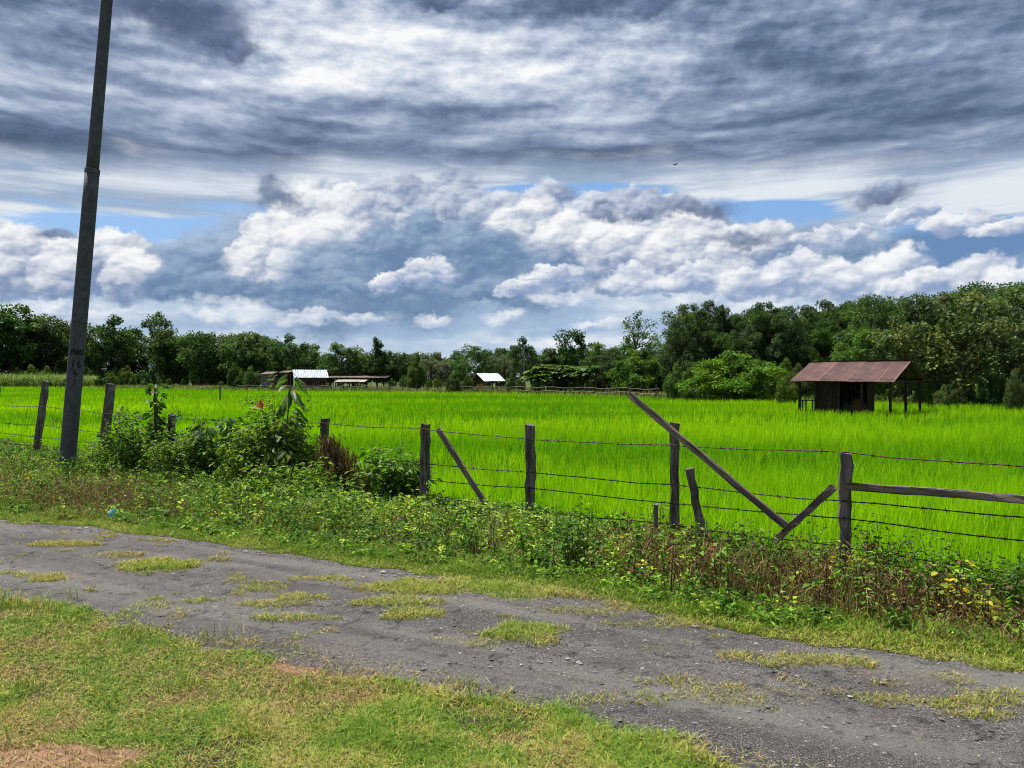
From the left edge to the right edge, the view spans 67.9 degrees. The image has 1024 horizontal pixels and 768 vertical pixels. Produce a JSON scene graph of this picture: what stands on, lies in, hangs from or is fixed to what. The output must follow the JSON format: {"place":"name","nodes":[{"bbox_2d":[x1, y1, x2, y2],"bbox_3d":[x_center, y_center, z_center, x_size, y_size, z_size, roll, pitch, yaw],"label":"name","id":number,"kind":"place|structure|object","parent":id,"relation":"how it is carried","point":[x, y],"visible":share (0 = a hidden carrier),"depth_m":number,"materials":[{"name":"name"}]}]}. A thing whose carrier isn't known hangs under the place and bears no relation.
{"place":"outdoors","nodes":[
{"label":"outdoors","id":0,"kind":"place"},
{"bbox_2d":[49,384,932,406],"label":"meadow grass","id":1,"kind":"structure","parent":0,"point":[880,398],"depth_m":108.07,"materials":[{"name":"green plant"}]},
{"bbox_2d":[0,520,1023,767],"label":"road","id":2,"kind":"structure","parent":0,"point":[382,644],"depth_m":4.50,"materials":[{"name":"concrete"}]},
{"bbox_2d":[0,497,1023,756],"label":"roadside grass","id":3,"kind":"structure","parent":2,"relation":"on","point":[852,631],"depth_m":5.49,"materials":[{"name":"green plant"}]},
{"bbox_2d":[0,380,1023,767],"bbox_3d":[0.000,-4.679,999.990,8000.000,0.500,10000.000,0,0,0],"label":"ground","id":4,"kind":"structure","parent":0,"point":[66,756],"depth_m":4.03,"materials":[{"name":"green plant"}]},
{"bbox_2d":[0,303,57,374],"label":"broadleaf tree","id":5,"kind":"object","parent":4,"relation":"on","point":[9,323],"visible":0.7,"depth_m":192.71,"materials":[{"name":"green plant"}]},
{"bbox_2d":[13,313,70,372],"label":"broadleaf tree","id":6,"kind":"object","parent":4,"relation":"on","point":[55,333],"visible":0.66,"depth_m":197.22,"materials":[{"name":"green plant"}]},
{"bbox_2d":[0,372,102,387],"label":"sugar cane","id":7,"kind":"object","parent":4,"relation":"on","point":[24,380],"visible":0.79,"depth_m":171.06,"materials":[{"name":"green plant"}]},
{"bbox_2d":[55,331,97,375],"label":"broadleaf tree","id":8,"kind":"object","parent":4,"relation":"on","point":[63,364],"visible":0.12,"depth_m":197.03,"materials":[{"name":"green plant"}]},
{"bbox_2d":[58,0,112,468],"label":"utility pole","id":9,"kind":"object","parent":4,"relation":"on","point":[74,382],"visible":0.96,"depth_m":13.09,"materials":[{"name":"metal"}]},
{"bbox_2d":[76,427,117,466],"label":"shrub","id":10,"kind":"object","parent":4,"relation":"on","point":[94,451],"visible":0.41,"depth_m":14.10,"materials":[{"name":"green plant"}]},
{"bbox_2d":[84,325,114,375],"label":"broadleaf tree","id":11,"kind":"object","parent":4,"relation":"on","point":[95,357],"visible":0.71,"depth_m":190.19,"materials":[{"name":"green plant"}]},
{"bbox_2d":[93,313,149,369],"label":"broadleaf tree","id":12,"kind":"object","parent":4,"relation":"on","point":[111,331],"visible":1,"depth_m":188.45,"materials":[{"name":"green plant"}]},
{"bbox_2d":[115,335,153,373],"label":"broadleaf tree","id":13,"kind":"object","parent":4,"relation":"on","point":[137,366],"visible":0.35,"depth_m":204.69,"materials":[{"name":"green plant"}]},
{"bbox_2d":[90,406,193,472],"bbox_3d":[-6.203,0.961,13.041,1.757,1.216,1.508,0,0,0],"label":"shrub","id":14,"kind":"object","parent":4,"relation":"on","point":[131,443],"visible":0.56,"depth_m":12.78,"materials":[{"name":"green plant"}]},
{"bbox_2d":[141,383,169,468],"bbox_3d":[-6.053,0.824,12.912,0.445,1.682,0.452,0,0,-33],"label":"vine covered stake","id":15,"kind":"object","parent":4,"relation":"on","point":[155,408],"visible":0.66,"depth_m":12.88,"materials":[{"name":"green plant"}]},
{"bbox_2d":[140,311,178,380],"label":"flat topped tree","id":16,"kind":"object","parent":4,"relation":"on","point":[149,322],"visible":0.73,"depth_m":186.83,"materials":[{"name":"green plant"}]},
{"bbox_2d":[147,329,188,383],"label":"broadleaf tree","id":17,"kind":"object","parent":4,"relation":"on","point":[160,346],"visible":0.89,"depth_m":182.49,"materials":[{"name":"green plant"}]},
{"bbox_2d":[130,429,216,478],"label":"shrub","id":18,"kind":"object","parent":4,"relation":"on","point":[156,458],"visible":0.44,"depth_m":11.95,"materials":[{"name":"green plant"}]},
{"bbox_2d":[157,414,233,480],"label":"shrub","id":19,"kind":"object","parent":4,"relation":"on","point":[202,461],"visible":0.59,"depth_m":11.89,"materials":[{"name":"green plant"}]},
{"bbox_2d":[175,330,223,384],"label":"broadleaf tree","id":20,"kind":"object","parent":4,"relation":"on","point":[208,355],"visible":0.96,"depth_m":169.79,"materials":[{"name":"green plant"}]},
{"bbox_2d":[188,423,221,471],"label":"climbing vine","id":21,"kind":"object","parent":4,"relation":"on","point":[211,433],"visible":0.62,"depth_m":11.92,"materials":[{"name":"green plant"}]},
{"bbox_2d":[212,416,245,477],"bbox_3d":[-4.425,1.090,11.925,0.513,1.165,0.475,0,0,37],"label":"vine covered post","id":22,"kind":"object","parent":4,"relation":"on","point":[225,431],"visible":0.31,"depth_m":11.83,"materials":[{"name":"green plant"}]},
{"bbox_2d":[216,342,252,379],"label":"broadleaf tree","id":23,"kind":"object","parent":4,"relation":"on","point":[223,365],"visible":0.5,"depth_m":171.47,"materials":[{"name":"green plant"}]},
{"bbox_2d":[209,414,281,490],"bbox_3d":[-3.760,1.012,10.999,1.183,1.139,1.060,0,0,0],"label":"shrub","id":24,"kind":"object","parent":4,"relation":"on","point":[240,466],"visible":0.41,"depth_m":10.79,"materials":[{"name":"green plant"}]},
{"bbox_2d":[242,365,260,388],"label":"bush","id":25,"kind":"object","parent":4,"relation":"on","point":[248,376],"visible":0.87,"depth_m":132.86,"materials":[{"name":"green plant"}]},
{"bbox_2d":[227,332,280,378],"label":"broadleaf tree","id":26,"kind":"object","parent":4,"relation":"on","point":[258,354],"visible":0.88,"depth_m":170.80,"materials":[{"name":"green plant"}]},
{"bbox_2d":[216,374,320,475],"bbox_3d":[-3.518,0.714,11.143,1.537,1.731,1.393,0,0,0],"label":"shrub","id":27,"kind":"object","parent":4,"relation":"on","point":[266,415],"visible":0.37,"depth_m":10.97,"materials":[{"name":"green plant"}]},
{"bbox_2d":[234,373,326,483],"bbox_3d":[-3.357,0.711,11.030,1.303,1.740,1.147,0,1,42],"label":"sapling","id":28,"kind":"object","parent":4,"relation":"on","point":[275,455],"visible":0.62,"depth_m":10.84,"materials":[{"name":"green plant"}]},
{"bbox_2d":[270,333,310,370],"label":"broadleaf tree","id":29,"kind":"object","parent":4,"relation":"on","point":[295,350],"visible":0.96,"depth_m":149.47,"materials":[{"name":"green plant"}]},
{"bbox_2d":[230,455,363,499],"bbox_3d":[-2.914,1.284,10.272,1.797,0.637,1.583,0,0,0],"label":"shrub","id":30,"kind":"object","parent":4,"relation":"on","point":[307,476],"visible":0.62,"depth_m":10.14,"materials":[{"name":"green plant"}]},
{"bbox_2d":[280,430,327,482],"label":"shrub","id":31,"kind":"object","parent":4,"relation":"on","point":[312,452],"visible":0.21,"depth_m":10.91,"materials":[{"name":"green plant"}]},
{"bbox_2d":[292,369,328,387],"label":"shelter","id":32,"kind":"object","parent":4,"relation":"on","point":[317,378],"visible":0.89,"depth_m":131.94,"materials":[{"name":"white metal"}]},
{"bbox_2d":[316,342,366,386],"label":"broadleaf tree","id":33,"kind":"object","parent":4,"relation":"on","point":[348,369],"visible":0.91,"depth_m":138.87,"materials":[{"name":"green plant"}]},
{"bbox_2d":[361,336,391,385],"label":"pointed tree","id":34,"kind":"object","parent":4,"relation":"on","point":[377,364],"visible":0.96,"depth_m":137.49,"materials":[{"name":"green plant"}]},
{"bbox_2d":[367,350,410,384],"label":"broadleaf tree","id":35,"kind":"object","parent":4,"relation":"on","point":[399,374],"visible":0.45,"depth_m":149.43,"materials":[{"name":"green plant"}]},
{"bbox_2d":[349,441,441,502],"bbox_3d":[-1.585,1.176,10.103,1.122,0.836,1.040,0,0,32],"label":"shrub","id":36,"kind":"object","parent":4,"relation":"on","point":[393,470],"visible":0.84,"depth_m":9.95,"materials":[{"name":"green plant"}]},
{"bbox_2d":[387,491,434,515],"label":"broadleaf weed","id":37,"kind":"object","parent":4,"relation":"on","point":[406,500],"visible":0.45,"depth_m":9.06,"materials":[{"name":"green plant"}]},
{"bbox_2d":[403,361,427,388],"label":"dark bush","id":38,"kind":"object","parent":4,"relation":"on","point":[415,375],"visible":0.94,"depth_m":117.33,"materials":[{"name":"green plant"}]},
{"bbox_2d":[425,351,453,386],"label":"broadleaf tree","id":39,"kind":"object","parent":4,"relation":"on","point":[437,355],"visible":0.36,"depth_m":152.59,"materials":[{"name":"green plant"}]},
{"bbox_2d":[237,383,659,396],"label":"fence","id":40,"kind":"object","parent":4,"relation":"on","point":[477,390],"visible":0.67,"depth_m":99.27,"materials":[{"name":"brown wood"}]},
{"bbox_2d":[436,427,495,519],"bbox_3d":[-0.547,1.085,9.182,0.045,1.417,0.088,-1,-42,-52],"label":"slanting board","id":41,"kind":"object","parent":4,"relation":"on","point":[459,462],"visible":0.8,"depth_m":9.22,"materials":[{"name":"brown wood"}]},
{"bbox_2d":[448,343,498,388],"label":"round tree","id":42,"kind":"object","parent":4,"relation":"on","point":[461,366],"visible":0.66,"depth_m":133.79,"materials":[{"name":"green plant"}]},
{"bbox_2d":[448,498,503,524],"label":"broadleaf weed","id":43,"kind":"object","parent":4,"relation":"on","point":[470,507],"visible":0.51,"depth_m":8.49,"materials":[{"name":"green plant"}]},
{"bbox_2d":[472,373,504,389],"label":"field shelter","id":44,"kind":"object","parent":4,"relation":"on","point":[485,377],"visible":0.9,"depth_m":114.66,"materials":[{"name":"white metal"}]},
{"bbox_2d":[0,385,1023,591],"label":"rice plants","id":45,"kind":"object","parent":4,"relation":"on","point":[897,435],"visible":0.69,"depth_m":20.09,"materials":[{"name":"green plant"}]},
{"bbox_2d":[0,435,1023,655],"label":"roadside weeds","id":46,"kind":"object","parent":4,"relation":"on","point":[35,476],"visible":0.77,"depth_m":7.21,"materials":[{"name":"green plant"}]},
{"bbox_2d":[0,380,1023,576],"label":"barbed wire fence","id":47,"kind":"object","parent":4,"relation":"on","point":[846,485],"visible":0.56,"depth_m":7.36,"materials":[{"name":"brown wood"}]},
{"bbox_2d":[310,428,377,499],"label":"dead creeper","id":48,"kind":"object","parent":47,"relation":"hanging from","point":[335,453],"visible":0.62,"depth_m":10.37,"materials":[{"name":"brown plant"}]},
{"bbox_2d":[627,392,788,528],"bbox_3d":[1.773,0.664,7.103,0.047,0.073,1.986,0,35,-46],"label":"leaning pole","id":49,"kind":"object","parent":47,"relation":"attached to","point":[774,516],"visible":1,"depth_m":7.02,"materials":[{"name":"brown wood"}]},
{"bbox_2d":[507,336,537,376],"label":"broadleaf tree","id":50,"kind":"object","parent":4,"relation":"on","point":[530,356],"visible":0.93,"depth_m":131.47,"materials":[{"name":"green plant"}]},
{"bbox_2d":[538,347,569,380],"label":"broadleaf tree","id":51,"kind":"object","parent":4,"relation":"on","point":[550,358],"visible":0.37,"depth_m":150.86,"materials":[{"name":"green plant"}]},
{"bbox_2d":[553,328,587,370],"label":"broadleaf tree","id":52,"kind":"object","parent":4,"relation":"on","point":[572,351],"visible":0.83,"depth_m":117.35,"materials":[{"name":"green plant"}]},
{"bbox_2d":[557,513,593,567],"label":"tall weed","id":53,"kind":"object","parent":4,"relation":"on","point":[572,544],"visible":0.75,"depth_m":6.62,"materials":[{"name":"green plant"}]},
{"bbox_2d":[575,366,607,392],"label":"banana plant","id":54,"kind":"object","parent":4,"relation":"on","point":[594,371],"visible":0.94,"depth_m":94.02,"materials":[{"name":"green plant"}]},
{"bbox_2d":[579,342,620,370],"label":"broadleaf tree","id":55,"kind":"object","parent":4,"relation":"on","point":[592,359],"visible":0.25,"depth_m":107.22,"materials":[{"name":"green plant"}]},
{"bbox_2d":[593,347,623,391],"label":"broadleaf tree","id":56,"kind":"object","parent":4,"relation":"on","point":[604,380],"visible":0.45,"depth_m":97.33,"materials":[{"name":"green plant"}]},
{"bbox_2d":[605,348,665,394],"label":"dark bush","id":57,"kind":"object","parent":4,"relation":"on","point":[652,377],"visible":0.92,"depth_m":87.02,"materials":[{"name":"green plant"}]},
{"bbox_2d":[618,310,661,387],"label":"airy tree","id":58,"kind":"object","parent":4,"relation":"on","point":[636,334],"visible":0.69,"depth_m":99.50,"materials":[{"name":"green plant"}]},
{"bbox_2d":[661,361,684,400],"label":"bush","id":59,"kind":"object","parent":4,"relation":"on","point":[670,390],"visible":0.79,"depth_m":69.10,"materials":[{"name":"green plant"}]},
{"bbox_2d":[655,318,712,386],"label":"broadleaf tree","id":60,"kind":"object","parent":4,"relation":"on","point":[675,328],"visible":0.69,"depth_m":80.73,"materials":[{"name":"green plant"}]},
{"bbox_2d":[658,523,711,554],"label":"broadleaf weed","id":61,"kind":"object","parent":4,"relation":"on","point":[677,534],"visible":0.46,"depth_m":6.96,"materials":[{"name":"green plant"}]},
{"bbox_2d":[678,361,699,401],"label":"bush","id":62,"kind":"object","parent":4,"relation":"on","point":[689,394],"visible":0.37,"depth_m":65.79,"materials":[{"name":"green plant"}]},
{"bbox_2d":[658,303,725,383],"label":"broadleaf tree","id":63,"kind":"object","parent":4,"relation":"on","point":[689,317],"visible":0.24,"depth_m":84.36,"materials":[{"name":"green plant"}]},
{"bbox_2d":[685,467,705,549],"bbox_3d":[1.740,1.244,7.079,0.093,0.933,0.100,-11,-3,19],"label":"leaning stub","id":64,"kind":"object","parent":4,"relation":"on","point":[694,493],"visible":0.67,"depth_m":7.06,"materials":[{"name":"brown wood"}]},
{"bbox_2d":[676,328,721,376],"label":"broadleaf tree","id":65,"kind":"object","parent":4,"relation":"on","point":[706,333],"visible":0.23,"depth_m":80.92,"materials":[{"name":"green plant"}]},
{"bbox_2d":[693,299,742,356],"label":"broadleaf tree","id":66,"kind":"object","parent":4,"relation":"on","point":[719,313],"visible":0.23,"depth_m":85.11,"materials":[{"name":"green plant"}]},
{"bbox_2d":[702,331,751,375],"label":"broadleaf tree","id":67,"kind":"object","parent":4,"relation":"on","point":[723,346],"visible":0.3,"depth_m":80.61,"materials":[{"name":"green plant"}]},
{"bbox_2d":[674,349,786,404],"bbox_3d":[17.969,-0.304,62.441,8.185,5.055,8.451,0,0,-30],"label":"spreading bush","id":68,"kind":"object","parent":4,"relation":"on","point":[726,383],"visible":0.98,"depth_m":60.87,"materials":[{"name":"green plant"}]},
{"bbox_2d":[713,518,768,565],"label":"weedy bush","id":69,"kind":"object","parent":4,"relation":"on","point":[741,535],"visible":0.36,"depth_m":6.73,"materials":[{"name":"green plant"}]},
{"bbox_2d":[729,325,775,378],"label":"broadleaf tree","id":70,"kind":"object","parent":4,"relation":"on","point":[753,335],"visible":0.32,"depth_m":80.37,"materials":[{"name":"green plant"}]},
{"bbox_2d":[729,307,784,365],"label":"broadleaf tree","id":71,"kind":"object","parent":4,"relation":"on","point":[750,311],"visible":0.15,"depth_m":83.68,"materials":[{"name":"green plant"}]},
{"bbox_2d":[740,530,803,568],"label":"weedy bush","id":72,"kind":"object","parent":4,"relation":"on","point":[763,554],"visible":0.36,"depth_m":6.48,"materials":[{"name":"green plant"}]},
{"bbox_2d":[739,301,807,377],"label":"broadleaf tree","id":73,"kind":"object","parent":4,"relation":"on","point":[758,310],"visible":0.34,"depth_m":81.04,"materials":[{"name":"green plant"}]},
{"bbox_2d":[754,305,812,373],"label":"broadleaf tree","id":74,"kind":"object","parent":4,"relation":"on","point":[778,336],"visible":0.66,"depth_m":80.03,"materials":[{"name":"green plant"}]},
{"bbox_2d":[774,375,797,404],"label":"bush","id":75,"kind":"object","parent":4,"relation":"on","point":[785,387],"visible":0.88,"depth_m":55.68,"materials":[{"name":"green plant"}]},
{"bbox_2d":[787,363,810,399],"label":"bush","id":76,"kind":"object","parent":4,"relation":"on","point":[794,374],"visible":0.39,"depth_m":65.83,"materials":[{"name":"green plant"}]},
{"bbox_2d":[767,309,831,356],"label":"broadleaf tree","id":77,"kind":"object","parent":4,"relation":"on","point":[807,314],"visible":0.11,"depth_m":83.83,"materials":[{"name":"green plant"}]},
{"bbox_2d":[778,520,855,579],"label":"weedy bush","id":78,"kind":"object","parent":4,"relation":"on","point":[806,541],"visible":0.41,"depth_m":6.26,"materials":[{"name":"green plant"}]},
{"bbox_2d":[805,319,840,382],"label":"broadleaf tree","id":79,"kind":"object","parent":4,"relation":"on","point":[822,330],"visible":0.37,"depth_m":81.31,"materials":[{"name":"green plant"}]},
{"bbox_2d":[807,303,865,358],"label":"broadleaf tree","id":80,"kind":"object","parent":4,"relation":"on","point":[836,320],"visible":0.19,"depth_m":83.99,"materials":[{"name":"green plant"}]},
{"bbox_2d":[790,360,926,418],"bbox_3d":[18.938,0.370,41.478,5.300,3.315,6.142,0,1,42],"label":"field hut","id":81,"kind":"object","parent":4,"relation":"on","point":[837,384],"visible":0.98,"depth_m":40.37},
{"bbox_2d":[832,327,898,396],"bbox_3d":[28.036,-1.310,60.001,4.942,6.267,4.874,0,0,40],"label":"broadleaf tree","id":82,"kind":"object","parent":4,"relation":"on","point":[857,353],"visible":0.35,"depth_m":59.38,"materials":[{"name":"green plant"}]},
{"bbox_2d":[829,293,906,360],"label":"broadleaf tree","id":83,"kind":"object","parent":4,"relation":"on","point":[880,319],"visible":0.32,"depth_m":70.64,"materials":[{"name":"green plant"}]},
{"bbox_2d":[843,513,926,582],"bbox_3d":[3.026,1.333,6.159,0.570,0.558,0.570,0,0,35],"label":"weedy bush","id":84,"kind":"object","parent":4,"relation":"on","point":[887,550],"visible":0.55,"depth_m":6.12,"materials":[{"name":"green plant"}]},
{"bbox_2d":[864,314,951,398],"bbox_3d":[28.317,-1.538,54.621,5.002,7.198,5.667,0,0,2],"label":"leaved tree","id":85,"kind":"object","parent":4,"relation":"on","point":[905,351],"visible":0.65,"depth_m":54.08,"materials":[{"name":"green plant"}]},
{"bbox_2d":[911,383,938,407],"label":"bush","id":86,"kind":"object","parent":4,"relation":"on","point":[927,389],"visible":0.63,"depth_m":53.07,"materials":[{"name":"green plant"}]},
{"bbox_2d":[899,292,966,394],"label":"broadleaf tree","id":87,"kind":"object","parent":4,"relation":"on","point":[922,316],"visible":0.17,"depth_m":71.68,"materials":[{"name":"green plant"}]},
{"bbox_2d":[884,528,986,597],"bbox_3d":[3.169,1.357,5.705,0.632,0.517,0.559,0,0,-21],"label":"weedy bush","id":88,"kind":"object","parent":4,"relation":"on","point":[940,560],"visible":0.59,"depth_m":5.72,"materials":[{"name":"green plant"}]},
{"bbox_2d":[921,564,953,616],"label":"yellowing plant","id":89,"kind":"object","parent":4,"relation":"on","point":[939,590],"visible":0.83,"depth_m":5.25,"materials":[{"name":"yellow plant"}]},
{"bbox_2d":[931,384,953,408],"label":"bush","id":90,"kind":"object","parent":4,"relation":"on","point":[944,397],"visible":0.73,"depth_m":50.28,"materials":[{"name":"green plant"}]},
{"bbox_2d":[906,291,980,383],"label":"broadleaf tree","id":91,"kind":"object","parent":4,"relation":"on","point":[926,312],"visible":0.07,"depth_m":71.96,"materials":[{"name":"green plant"}]},
{"bbox_2d":[946,380,969,406],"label":"bush","id":92,"kind":"object","parent":4,"relation":"on","point":[961,397],"visible":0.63,"depth_m":51.50,"materials":[{"name":"green plant"}]},
{"bbox_2d":[943,560,985,621],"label":"yellowing plant","id":93,"kind":"object","parent":4,"relation":"on","point":[965,590],"visible":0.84,"depth_m":5.16,"materials":[{"name":"yellow plant"}]},
{"bbox_2d":[910,289,1023,394],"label":"leaved tree","id":94,"kind":"object","parent":4,"relation":"on","point":[960,358],"visible":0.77,"depth_m":52.92,"materials":[{"name":"green plant"}]},
{"bbox_2d":[967,578,1001,629],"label":"yellowing plant","id":95,"kind":"object","parent":4,"relation":"on","point":[982,602],"visible":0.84,"depth_m":4.96,"materials":[{"name":"yellow plant"}]},
{"bbox_2d":[964,371,1006,407],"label":"bush","id":96,"kind":"object","parent":4,"relation":"on","point":[981,397],"visible":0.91,"depth_m":50.73,"materials":[{"name":"green plant"}]},
{"bbox_2d":[954,280,1020,390],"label":"broadleaf tree","id":97,"kind":"object","parent":4,"relation":"on","point":[987,290],"visible":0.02,"depth_m":75.31,"materials":[{"name":"green plant"}]},
{"bbox_2d":[952,283,1023,386],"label":"broadleaf tree","id":98,"kind":"object","parent":4,"relation":"on","point":[1016,292],"visible":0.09,"depth_m":65.17,"materials":[{"name":"green plant"}]},
{"bbox_2d":[963,551,1023,608],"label":"weedy bush","id":99,"kind":"object","parent":4,"relation":"on","point":[999,583],"visible":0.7,"depth_m":5.45,"materials":[{"name":"green plant"}]},
{"bbox_2d":[972,306,1023,400],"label":"leaved tree","id":100,"kind":"object","parent":4,"relation":"on","point":[1017,357],"visible":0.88,"depth_m":50.01,"materials":[{"name":"green plant"}]},
{"bbox_2d":[1002,367,1023,412],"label":"bush","id":101,"kind":"object","parent":4,"relation":"on","point":[1014,386],"visible":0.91,"depth_m":43.78,"materials":[{"name":"green plant"}]},
{"bbox_2d":[0,0,1023,378],"label":"sky","id":102,"kind":"structure","parent":0,"point":[423,176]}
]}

